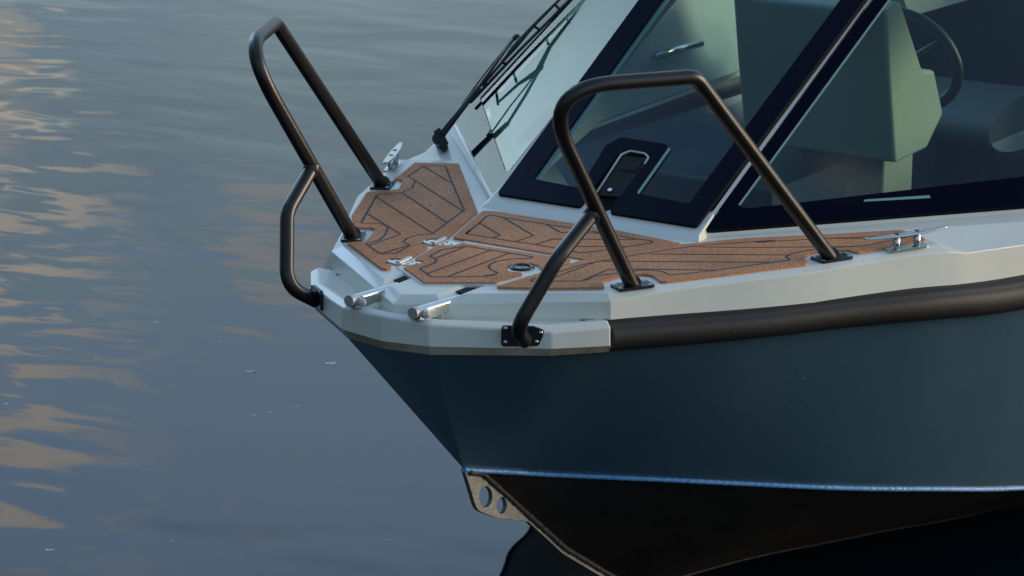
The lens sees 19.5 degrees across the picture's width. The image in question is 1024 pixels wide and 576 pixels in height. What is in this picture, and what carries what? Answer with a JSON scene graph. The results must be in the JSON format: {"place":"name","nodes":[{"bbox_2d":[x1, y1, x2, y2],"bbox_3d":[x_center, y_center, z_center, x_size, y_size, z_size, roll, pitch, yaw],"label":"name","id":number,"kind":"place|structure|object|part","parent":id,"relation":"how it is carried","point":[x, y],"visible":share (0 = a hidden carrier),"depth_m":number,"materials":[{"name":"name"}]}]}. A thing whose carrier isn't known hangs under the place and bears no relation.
{"place":"outdoors","nodes":[
{"label":"outdoors","id":0,"kind":"place"},
{"bbox_2d":[0,0,1023,575],"bbox_3d":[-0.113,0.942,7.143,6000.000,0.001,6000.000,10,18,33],"label":"water","id":1,"kind":"structure","parent":0,"point":[152,312],"depth_m":10.09,"materials":[{"name":"blue liquid"}]},
{"bbox_2d":[248,0,1023,575],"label":"motor boat","id":2,"kind":"object","parent":1,"relation":"on","point":[648,286],"visible":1,"depth_m":7.28,"materials":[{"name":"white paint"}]},
{"bbox_3d":[-0.011,-0.341,7.927,0.226,0.023,0.883,-2,16,-8],"label":"window base","id":3,"kind":"part","parent":2,"relation":"part of","materials":[{"name":"white paint"}]},
{"bbox_3d":[0.154,-0.836,8.167,0.592,0.827,1.569,10,18,33],"label":"side window","id":4,"kind":"part","parent":2,"relation":"part of","materials":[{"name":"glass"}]},
{"bbox_3d":[0.464,-0.930,9.059,0.154,0.490,2.069,10,18,32],"label":"rear side window","id":5,"kind":"part","parent":2,"relation":"part of","materials":[{"name":"glass"}]},
{"bbox_3d":[1.142,-0.658,7.524,0.592,0.827,1.569,10,18,33],"label":"side window","id":6,"kind":"part","parent":2,"relation":"part of","materials":[{"name":"black glass"}]},
{"bbox_3d":[0.868,-0.183,7.356,0.883,0.023,0.226,-4,16,-14],"label":"window base","id":7,"kind":"part","parent":2,"relation":"part of","materials":[{"name":"white paint"}]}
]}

